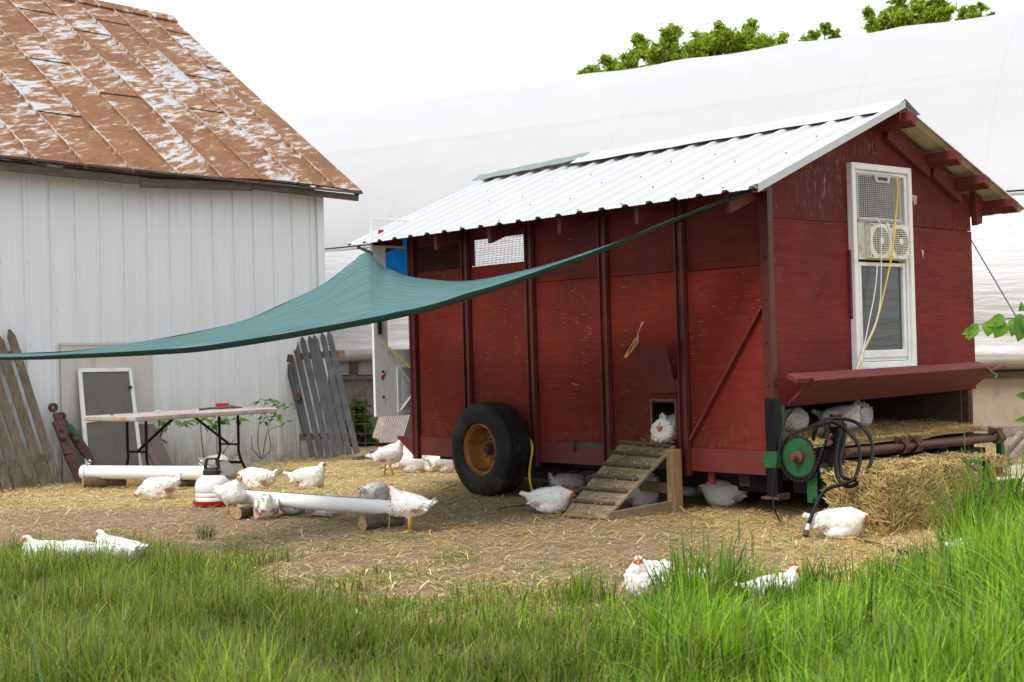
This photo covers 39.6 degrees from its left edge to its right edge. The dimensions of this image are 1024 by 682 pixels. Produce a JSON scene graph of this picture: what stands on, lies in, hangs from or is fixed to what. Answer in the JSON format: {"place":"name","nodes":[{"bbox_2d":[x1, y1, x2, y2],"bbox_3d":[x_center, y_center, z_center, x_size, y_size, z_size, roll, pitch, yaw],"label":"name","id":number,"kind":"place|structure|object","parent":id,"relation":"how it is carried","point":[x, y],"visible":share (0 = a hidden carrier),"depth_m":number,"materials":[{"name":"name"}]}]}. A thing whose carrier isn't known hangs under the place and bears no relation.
{"place":"outdoors","nodes":[
{"label":"outdoors","id":0,"kind":"place"},
{"bbox_2d":[0,0,362,488],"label":"barn","id":1,"kind":"structure","parent":0,"point":[160,173],"depth_m":16.59,"materials":[{"name":"white"}]},
{"bbox_2d":[372,416,385,440],"bbox_3d":[-1.645,1.079,17.718,0.126,0.309,0.377,-2,-1,12],"label":"board","id":2,"kind":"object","parent":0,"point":[377,430],"depth_m":17.70,"materials":[{"name":"beige wood"}]},
{"bbox_2d":[0,478,948,631],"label":"pebbles","id":3,"kind":"object","parent":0,"point":[429,539],"visible":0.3,"depth_m":9.70,"materials":[{"name":"stone"}]},
{"bbox_2d":[0,371,1023,681],"bbox_3d":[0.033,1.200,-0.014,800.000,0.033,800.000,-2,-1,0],"label":"ground","id":4,"kind":"structure","parent":0,"point":[334,555],"depth_m":9.90,"materials":[{"name":"soil"}]},
{"bbox_2d":[0,329,62,491],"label":"picket fence panel","id":5,"kind":"object","parent":4,"relation":"on","point":[23,460],"visible":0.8,"depth_m":14.53,"materials":[{"name":"grey wood"}]},
{"bbox_2d":[19,532,61,558],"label":"hen","id":6,"kind":"object","parent":4,"relation":"on","point":[33,542],"visible":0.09,"depth_m":8.36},
{"bbox_2d":[48,403,81,484],"bbox_3d":[-4.676,1.074,14.844,0.417,0.858,0.169,-2,-1,28],"label":"lift arm","id":7,"kind":"object","parent":4,"relation":"on","point":[61,430],"visible":0.98,"depth_m":14.80},
{"bbox_2d":[58,412,94,462],"bbox_3d":[-4.616,1.025,15.024,0.372,0.556,0.173,-2,-1,0],"label":"lift arm","id":8,"kind":"object","parent":7,"relation":"attached to","point":[79,443],"visible":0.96,"depth_m":15.03},
{"bbox_2d":[52,536,107,559],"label":"hen","id":9,"kind":"object","parent":4,"relation":"on","point":[70,543],"visible":0.26,"depth_m":8.34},
{"bbox_2d":[82,477,126,487],"bbox_3d":[-4.068,1.407,14.187,0.422,0.121,0.109,-1,-1,-29],"label":"log","id":10,"kind":"object","parent":4,"relation":"on","point":[92,482],"visible":0.89,"depth_m":14.13,"materials":[{"name":"brown wood"}]},
{"bbox_2d":[79,460,209,479],"bbox_3d":[-3.627,1.274,14.037,1.426,0.208,0.148,-2,-1,17],"label":"pvc feeder","id":11,"kind":"object","parent":10,"relation":"on","point":[135,472],"visible":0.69,"depth_m":14.00,"materials":[{"name":"plastic"}]},
{"bbox_2d":[94,527,148,561],"bbox_3d":[-2.310,1.231,8.437,0.408,0.248,0.217,-2,-1,30],"label":"hen","id":12,"kind":"object","parent":4,"relation":"on","point":[140,548],"visible":0.48,"depth_m":8.38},
{"bbox_2d":[133,471,181,499],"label":"hen","id":13,"kind":"object","parent":4,"relation":"on","point":[158,487],"visible":1,"depth_m":12.84,"materials":[{"name":"white"}]},
{"bbox_2d":[84,408,276,468],"bbox_3d":[-3.386,1.102,14.712,0.820,0.744,1.860,-2,-1,38],"label":"folding table","id":14,"kind":"object","parent":4,"relation":"on","point":[170,416],"visible":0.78,"depth_m":14.39,"materials":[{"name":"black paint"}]},
{"bbox_2d":[199,405,241,410],"bbox_3d":[-3.081,0.699,14.950,0.512,0.043,0.103,-1,-1,-42],"label":"stick","id":15,"kind":"object","parent":14,"relation":"on","point":[225,407],"visible":0.97,"depth_m":14.98,"materials":[{"name":"brown wood"}]},
{"bbox_2d":[215,399,228,406],"bbox_3d":[-3.111,0.678,15.283,0.147,0.102,0.070,-1,-1,-20],"label":"red box","id":16,"kind":"object","parent":14,"relation":"on","point":[217,404],"visible":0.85,"depth_m":15.25,"materials":[{"name":"plastic"}]},
{"bbox_2d":[178,479,196,487],"bbox_3d":[-3.160,1.385,13.985,0.309,0.103,0.099,-1,-1,-41],"label":"log","id":17,"kind":"object","parent":4,"relation":"on","point":[188,483],"visible":0.44,"depth_m":13.91,"materials":[{"name":"brown wood"}]},
{"bbox_2d":[192,458,229,506],"bbox_3d":[-2.567,1.205,12.182,0.344,0.408,0.344,-1,-1,-15],"label":"waterer","id":18,"kind":"object","parent":4,"relation":"on","point":[208,480],"visible":0.83,"depth_m":12.07,"materials":[{"name":"white plastic"}]},
{"bbox_2d":[197,454,228,464],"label":"hen","id":19,"kind":"object","parent":4,"relation":"on","point":[222,457],"visible":0.43,"depth_m":16.21,"materials":[{"name":"white"}]},
{"bbox_2d":[208,455,239,477],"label":"hen","id":20,"kind":"object","parent":4,"relation":"on","point":[229,469],"visible":0.67,"depth_m":15.14,"materials":[{"name":"white"}]},
{"bbox_2d":[213,474,245,517],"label":"hen","id":21,"kind":"object","parent":4,"relation":"on","point":[230,492],"visible":0.99,"depth_m":11.18,"materials":[{"name":"white"}]},
{"bbox_2d":[231,505,253,518],"bbox_3d":[-2.080,1.346,11.236,0.092,0.125,0.516,-2,-1,11],"label":"log","id":22,"kind":"object","parent":4,"relation":"on","point":[242,512],"visible":0.66,"depth_m":11.02,"materials":[{"name":"brown wood"}]},
{"bbox_2d":[236,467,280,488],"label":"hen","id":23,"kind":"object","parent":4,"relation":"on","point":[254,478],"visible":0.9,"depth_m":13.74,"materials":[{"name":"white"}]},
{"bbox_2d":[252,493,279,518],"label":"hen","id":24,"kind":"object","parent":4,"relation":"on","point":[265,506],"visible":1,"depth_m":10.93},
{"bbox_2d":[250,398,294,458],"bbox_3d":[-2.846,1.040,16.888,0.601,0.723,0.277,-2,-1,9],"label":"sapling","id":25,"kind":"object","parent":4,"relation":"on","point":[279,417],"visible":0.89,"depth_m":16.88,"materials":[{"name":"green plant"}]},
{"bbox_2d":[279,507,305,514],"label":"hen","id":26,"kind":"object","parent":4,"relation":"on","point":[287,511],"visible":0.23,"depth_m":11.23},
{"bbox_2d":[282,460,326,488],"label":"hen","id":27,"kind":"object","parent":4,"relation":"on","point":[314,476],"visible":0.96,"depth_m":13.58,"materials":[{"name":"white"}]},
{"bbox_2d":[304,493,336,516],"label":"hen","id":28,"kind":"object","parent":4,"relation":"on","point":[322,513],"visible":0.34,"depth_m":11.01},
{"bbox_2d":[345,394,392,445],"bbox_3d":[-2.101,1.192,20.220,0.740,0.900,0.722,-1,-1,-35],"label":"weed clump","id":29,"kind":"object","parent":4,"relation":"on","point":[359,419],"visible":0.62,"depth_m":20.12,"materials":[{"name":"green plant"}]},
{"bbox_2d":[357,481,388,499],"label":"hen","id":30,"kind":"object","parent":4,"relation":"on","point":[378,490],"visible":0.74,"depth_m":11.89,"materials":[{"name":"white"}]},
{"bbox_2d":[342,375,410,447],"bbox_3d":[-1.883,0.982,19.840,0.994,1.044,0.114,-2,-1,0],"label":"wire panel","id":31,"kind":"object","parent":4,"relation":"on","point":[353,405],"visible":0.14,"depth_m":19.79,"materials":[{"name":"brown metal"}]},
{"bbox_2d":[358,513,405,529],"bbox_3d":[-0.933,1.289,10.211,0.360,0.104,0.103,-1,-1,-44],"label":"log","id":32,"kind":"object","parent":4,"relation":"on","point":[374,521],"visible":0.83,"depth_m":10.14,"materials":[{"name":"brown wood"}]},
{"bbox_2d":[238,490,398,516],"bbox_3d":[-1.504,1.230,10.837,1.855,0.126,0.122,-2,-1,42],"label":"pvc feeder","id":33,"kind":"object","parent":32,"relation":"on","point":[371,506],"visible":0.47,"depth_m":10.68,"materials":[{"name":"white plastic"}]},
{"bbox_2d":[365,440,403,475],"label":"hen","id":34,"kind":"object","parent":4,"relation":"on","point":[390,454],"visible":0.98,"depth_m":14.78,"materials":[{"name":"white"}]},
{"bbox_2d":[376,446,406,469],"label":"hen","id":35,"kind":"object","parent":4,"relation":"on","point":[394,466],"visible":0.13,"depth_m":15.70,"materials":[{"name":"white"}]},
{"bbox_2d":[402,444,411,453],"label":"hen","id":36,"kind":"object","parent":4,"relation":"on","point":[406,450],"visible":0.08,"depth_m":16.32,"materials":[{"name":"white"}]},
{"bbox_2d":[395,454,426,472],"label":"hen","id":37,"kind":"object","parent":4,"relation":"on","point":[407,463],"visible":0.69,"depth_m":15.25,"materials":[{"name":"white"}]},
{"bbox_2d":[387,484,438,532],"bbox_3d":[-0.698,1.168,9.964,0.378,0.341,0.193,-2,-1,12],"label":"hen","id":38,"kind":"object","parent":4,"relation":"on","point":[408,505],"visible":1,"depth_m":9.91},
{"bbox_2d":[424,455,435,471],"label":"hen","id":39,"kind":"object","parent":4,"relation":"on","point":[427,467],"visible":0.31,"depth_m":15.24,"materials":[{"name":"white"}]},
{"bbox_2d":[423,456,455,472],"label":"hen","id":40,"kind":"object","parent":4,"relation":"on","point":[436,463],"visible":0.6,"depth_m":15.01,"materials":[{"name":"white"}]},
{"bbox_2d":[435,483,456,491],"bbox_3d":[-0.586,1.343,13.028,0.056,0.026,0.567,-2,-1,17],"label":"power cord","id":41,"kind":"object","parent":4,"relation":"on","point":[446,487],"visible":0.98,"depth_m":12.93,"materials":[{"name":"yellow plastic"}]},
{"bbox_2d":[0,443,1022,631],"bbox_3d":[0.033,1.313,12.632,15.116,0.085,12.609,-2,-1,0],"label":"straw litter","id":42,"kind":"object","parent":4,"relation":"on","point":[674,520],"visible":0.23,"depth_m":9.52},
{"bbox_2d":[77,368,142,464],"bbox_3d":[-4.358,0.858,15.390,0.264,1.139,0.761,-2,-1,39],"label":"screen door","id":43,"kind":"structure","parent":42,"relation":"on","point":[104,391],"depth_m":15.39,"materials":[{"name":"white wood"}]},
{"bbox_2d":[138,424,172,464],"bbox_3d":[-4.008,1.146,15.724,0.379,0.460,0.386,-2,-1,39],"label":"board","id":44,"kind":"object","parent":42,"relation":"on","point":[158,454],"visible":0.57,"depth_m":15.75,"materials":[{"name":"grey wood"}]},
{"bbox_2d":[155,419,198,444],"bbox_3d":[-3.899,1.088,16.000,0.821,0.424,0.358,-2,-1,0],"label":"sapling","id":45,"kind":"object","parent":42,"relation":"on","point":[176,422],"visible":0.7,"depth_m":15.95,"materials":[{"name":"green plant"}]},
{"bbox_2d":[196,416,250,457],"bbox_3d":[-3.285,1.096,16.290,0.639,0.553,0.380,-2,-1,0],"label":"sapling","id":46,"kind":"object","parent":42,"relation":"on","point":[225,421],"visible":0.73,"depth_m":16.25,"materials":[{"name":"green plant"}]},
{"bbox_2d":[286,332,359,457],"bbox_3d":[-2.353,0.649,17.504,0.980,1.543,0.521,-2,-1,0],"label":"picket fence panel","id":47,"kind":"object","parent":42,"relation":"on","point":[316,355],"visible":0.92,"depth_m":17.48,"materials":[{"name":"grey wood"}]},
{"bbox_2d":[0,426,1023,681],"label":"grass","id":48,"kind":"structure","parent":4,"relation":"on","point":[954,612],"depth_m":5.54,"materials":[{"name":"plant"}]},
{"bbox_2d":[499,504,529,508],"bbox_3d":[0.037,1.320,11.380,0.450,0.010,0.012,-1,-1,-44],"label":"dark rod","id":49,"kind":"object","parent":4,"relation":"on","point":[513,506],"visible":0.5,"depth_m":11.35,"materials":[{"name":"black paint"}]},
{"bbox_2d":[519,485,575,513],"bbox_3d":[0.274,1.213,10.948,0.445,0.214,0.227,-2,-1,12],"label":"hen","id":50,"kind":"object","parent":4,"relation":"on","point":[554,499],"visible":1,"depth_m":10.86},
{"bbox_2d":[548,470,586,492],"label":"hen","id":51,"kind":"object","parent":4,"relation":"on","point":[574,483],"visible":0.76,"depth_m":12.38,"materials":[{"name":"white"}]},
{"bbox_2d":[582,470,597,485],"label":"hen","id":52,"kind":"object","parent":4,"relation":"on","point":[588,478],"visible":0.19,"depth_m":12.52,"materials":[{"name":"white"}]},
{"bbox_2d":[563,440,682,519],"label":"ramp","id":53,"kind":"structure","parent":4,"relation":"on","point":[671,487],"depth_m":10.75,"materials":[{"name":"brown wood"}]},
{"bbox_2d":[568,440,664,515],"bbox_3d":[0.768,1.024,10.788,0.509,0.506,0.896,-2,-1,44],"label":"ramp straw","id":54,"kind":"object","parent":53,"relation":"on","point":[621,469],"visible":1,"depth_m":10.83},
{"bbox_2d":[640,434,676,442],"bbox_3d":[1.148,0.758,11.065,0.205,0.087,0.381,-1,-1,-41],"label":"doorway straw","id":55,"kind":"object","parent":53,"relation":"on","point":[667,441],"visible":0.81,"depth_m":10.99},
{"bbox_2d":[650,418,675,442],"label":"hen","id":56,"kind":"object","parent":55,"relation":"on","point":[661,430],"visible":0.92,"depth_m":10.98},
{"bbox_2d":[575,22,684,74],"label":"tree","id":57,"kind":"object","parent":4,"relation":"on","point":[667,49],"visible":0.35,"depth_m":45.81,"materials":[{"name":"green plant"}]},
{"bbox_2d":[627,474,660,506],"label":"hen","id":58,"kind":"object","parent":4,"relation":"on","point":[637,497],"visible":0.45,"depth_m":11.14,"materials":[{"name":"white"}]},
{"bbox_2d":[624,553,673,599],"bbox_3d":[0.685,1.147,7.058,0.203,0.231,0.381,-2,-1,32],"label":"hen","id":59,"kind":"object","parent":4,"relation":"on","point":[636,570],"visible":0.52,"depth_m":6.91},
{"bbox_2d":[645,473,654,480],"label":"hen","id":60,"kind":"object","parent":4,"relation":"on","point":[649,477],"visible":0.03,"depth_m":12.36,"materials":[{"name":"white"}]},
{"bbox_2d":[285,9,1023,444],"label":"greenhouse","id":61,"kind":"object","parent":4,"relation":"on","point":[959,85],"visible":0.26,"depth_m":20.80,"materials":[{"name":"white plastic"}]},
{"bbox_2d":[347,99,1023,536],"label":"chicken coop","id":62,"kind":"structure","parent":4,"relation":"on","point":[727,333],"depth_m":11.39,"materials":[{"name":"red paint"}]},
{"bbox_2d":[0,187,766,359],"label":"shade sail","id":63,"kind":"object","parent":62,"relation":"attached to","point":[365,288],"visible":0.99,"depth_m":10.10,"materials":[{"name":"teal fabric"}]},
{"bbox_2d":[370,218,410,416],"bbox_3d":[-0.964,-0.232,13.680,0.820,1.885,0.173,-1,-1,-40],"label":"door","id":64,"kind":"structure","parent":62,"relation":"in","point":[391,369],"depth_m":13.54,"materials":[{"name":"white wood"}]},
{"bbox_2d":[378,230,406,313],"bbox_3d":[-1.121,-0.654,13.765,0.420,0.830,0.044,-1,-1,-40],"label":"plastic sheet","id":65,"kind":"object","parent":62,"relation":"attached to","point":[396,259],"visible":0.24,"depth_m":13.77,"materials":[{"name":"blue plastic"}]},
{"bbox_2d":[528,439,533,490],"bbox_3d":[0.164,1.048,12.148,0.047,0.454,0.293,-2,-1,-6],"label":"extension cord","id":66,"kind":"object","parent":62,"relation":"hanging from","point":[529,470],"visible":0.97,"depth_m":12.16,"materials":[{"name":"yellow plastic"}]},
{"bbox_2d":[862,264,877,368],"bbox_3d":[2.734,-0.191,10.865,0.232,0.803,0.015,-1,-1,-40],"label":"fan cord","id":67,"kind":"object","parent":62,"relation":"hanging from","point":[870,315],"visible":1,"depth_m":10.86,"materials":[{"name":"white plastic"}]},
{"bbox_2d":[842,172,901,223],"bbox_3d":[2.819,-1.106,11.106,0.570,0.378,0.194,-1,-1,-40],"label":"box fan","id":68,"kind":"object","parent":62,"relation":"attached to","point":[875,195],"visible":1,"depth_m":11.04,"materials":[{"name":"grey plastic"}]},
{"bbox_2d":[858,178,898,368],"bbox_3d":[2.831,-0.527,10.943,0.587,1.499,0.064,-1,-1,-40],"label":"extension cord","id":69,"kind":"object","parent":62,"relation":"hanging from","point":[888,268],"visible":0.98,"depth_m":11.01,"materials":[{"name":"yellow plastic"}]},
{"bbox_2d":[841,162,916,369],"bbox_3d":[2.817,-0.567,11.165,0.777,1.598,0.272,-1,-1,-40],"label":"window","id":70,"kind":"structure","parent":62,"relation":"in","point":[892,343],"depth_m":11.11,"materials":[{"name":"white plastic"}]},
{"bbox_2d":[857,221,909,260],"bbox_3d":[2.880,-0.776,11.072,0.590,0.290,0.127,-1,-1,-40],"label":"fan","id":71,"kind":"object","parent":62,"relation":"attached to","point":[869,239],"depth_m":11.02,"materials":[{"name":"white plastic"}]},
{"bbox_2d":[856,217,881,368],"bbox_3d":[2.715,-0.364,10.859,0.345,1.175,0.042,-1,-1,-34],"label":"fan cord","id":72,"kind":"object","parent":71,"relation":"hanging from","point":[880,289],"visible":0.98,"depth_m":10.94,"materials":[{"name":"white plastic"}]},
{"bbox_2d":[786,418,988,447],"bbox_3d":[2.365,0.730,11.691,2.322,0.119,2.128,-1,-1,-40],"label":"straw bedding","id":73,"kind":"object","parent":62,"relation":"on","point":[882,430],"visible":0.51,"depth_m":11.24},
{"bbox_2d":[659,413,674,422],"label":"hen","id":74,"kind":"object","parent":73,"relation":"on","point":[671,418],"visible":0.16,"depth_m":11.24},
{"bbox_2d":[785,407,809,429],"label":"hen","id":75,"kind":"object","parent":73,"relation":"on","point":[798,417],"visible":0.45,"depth_m":11.24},
{"bbox_2d":[811,400,862,427],"bbox_3d":[2.609,0.589,11.427,0.420,0.257,0.229,-2,-1,25],"label":"hen","id":76,"kind":"object","parent":73,"relation":"on","point":[851,411],"visible":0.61,"depth_m":11.34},
{"bbox_2d":[860,402,873,425],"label":"hen","id":77,"kind":"object","parent":73,"relation":"on","point":[866,413],"visible":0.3,"depth_m":11.68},
{"bbox_2d":[972,241,1015,314],"bbox_3d":[5.303,-0.449,15.254,1.260,1.747,0.014,-1,-1,-24],"label":"guy wire","id":78,"kind":"object","parent":62,"relation":"attached to","point":[993,278],"visible":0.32,"depth_m":15.19,"materials":[{"name":"grey metal"}]},
{"bbox_2d":[653,569,717,588],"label":"hen","id":79,"kind":"object","parent":4,"relation":"on","point":[689,577],"visible":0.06,"depth_m":6.79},
{"bbox_2d":[682,487,703,495],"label":"hen","id":80,"kind":"object","parent":4,"relation":"on","point":[688,491],"visible":0.16,"depth_m":11.81,"materials":[{"name":"white"}]},
{"bbox_2d":[697,479,749,506],"bbox_3d":[1.680,1.183,11.159,0.460,0.221,0.234,-2,-1,8],"label":"hen","id":81,"kind":"object","parent":4,"relation":"on","point":[723,492],"visible":0.83,"depth_m":11.07,"materials":[{"name":"white"}]},
{"bbox_2d":[677,17,793,58],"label":"tree","id":82,"kind":"object","parent":4,"relation":"on","point":[722,40],"visible":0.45,"depth_m":43.55,"materials":[{"name":"green plant"}]},
{"bbox_2d":[733,563,800,602],"bbox_3d":[1.182,1.139,6.594,0.338,0.206,0.184,-1,-1,-10],"label":"hen","id":83,"kind":"object","parent":4,"relation":"on","point":[794,568],"visible":0.26,"depth_m":6.57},
{"bbox_2d":[761,536,791,542],"bbox_3d":[1.691,1.243,8.926,0.206,0.020,0.289,-2,-1,0],"label":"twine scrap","id":84,"kind":"object","parent":4,"relation":"on","point":[780,540],"visible":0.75,"depth_m":8.86,"materials":[{"name":"beige fabric"}]},
{"bbox_2d":[798,21,841,41],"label":"tree","id":85,"kind":"object","parent":4,"relation":"on","point":[825,30],"visible":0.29,"depth_m":48.67,"materials":[{"name":"green plant"}]},
{"bbox_2d":[802,507,870,539],"bbox_3d":[2.048,1.141,8.986,0.426,0.204,0.217,-2,-1,14],"label":"hen","id":86,"kind":"object","parent":4,"relation":"on","point":[846,522],"visible":0.98,"depth_m":8.91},
{"bbox_2d":[859,539,906,554],"bbox_3d":[2.209,1.226,8.482,0.032,0.027,0.608,-1,-1,-12],"label":"ground hose","id":87,"kind":"object","parent":4,"relation":"on","point":[867,541],"visible":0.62,"depth_m":8.53,"materials":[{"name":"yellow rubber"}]},
{"bbox_2d":[820,455,982,535],"bbox_3d":[2.667,1.045,9.657,1.441,0.476,0.710,-1,-1,-42],"label":"straw bale","id":88,"kind":"object","parent":4,"relation":"on","point":[874,496],"visible":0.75,"depth_m":9.23},
{"bbox_2d":[860,0,957,32],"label":"tree","id":89,"kind":"object","parent":4,"relation":"on","point":[900,13],"visible":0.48,"depth_m":43.45,"materials":[{"name":"green plant"}]},
{"bbox_2d":[823,450,1011,508],"bbox_3d":[3.007,1.056,10.477,1.616,0.449,0.536,-1,-1,-33],"label":"straw bale","id":90,"kind":"object","parent":4,"relation":"on","point":[1000,459],"visible":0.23,"depth_m":10.58},
{"bbox_2d":[997,464,1023,490],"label":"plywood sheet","id":91,"kind":"object","parent":90,"relation":"on","point":[1012,468],"visible":0.17,"depth_m":11.06,"materials":[{"name":"beige wood"}]},
{"bbox_2d":[943,535,973,553],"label":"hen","id":92,"kind":"object","parent":4,"relation":"on","point":[946,543],"visible":0.06,"depth_m":7.80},
{"bbox_2d":[954,1,995,20],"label":"tree","id":93,"kind":"object","parent":4,"relation":"on","point":[969,12],"visible":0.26,"depth_m":48.22,"materials":[{"name":"green plant"}]},
{"bbox_2d":[962,459,1019,506],"bbox_3d":[3.191,1.024,9.716,0.344,0.416,0.601,-2,-1,41],"label":"hitch frame","id":94,"kind":"object","parent":4,"relation":"on","point":[983,464],"visible":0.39,"depth_m":9.75,"materials":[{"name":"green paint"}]},
{"bbox_2d":[987,425,1023,464],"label":"sawhorse","id":95,"kind":"object","parent":4,"relation":"on","point":[1016,432],"visible":0.54,"depth_m":12.24,"materials":[{"name":"beige wood"}]},
{"bbox_2d":[100,0,1023,119],"label":"sky","id":96,"kind":"structure","parent":0,"point":[302,58],"materials":[{"name":"white"}]},
{"bbox_2d":[962,301,1023,422],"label":"elm branch","id":97,"kind":"object","parent":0,"point":[997,325],"visible":1,"depth_m":8.26,"materials":[{"name":"green plant"}]},
{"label":"plank","id":98,"kind":"object","parent":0,"visible":0},
{"bbox_2d":[352,453,371,459],"bbox_3d":[-1.595,1.316,16.386,0.100,0.072,0.559,-2,-1,44],"label":"plank","id":99,"kind":"object","parent":98,"relation":"on","point":[359,457],"visible":0.44,"depth_m":16.20,"materials":[{"name":"brown wood"}]},
{"bbox_2d":[366,446,402,453],"bbox_3d":[-1.444,1.273,16.987,0.120,0.108,0.750,-2,-1,37],"label":"plank","id":100,"kind":"object","parent":98,"relation":"on","point":[372,450],"visible":0.28,"depth_m":16.70,"materials":[{"name":"wood"}]},
{"bbox_2d":[379,415,409,442],"bbox_3d":[-1.443,1.078,17.489,0.352,0.326,0.412,-2,-1,0],"label":"plastic grating","id":101,"kind":"object","parent":100,"relation":"on","point":[391,428],"visible":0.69,"depth_m":17.48,"materials":[{"name":"grey plastic"}]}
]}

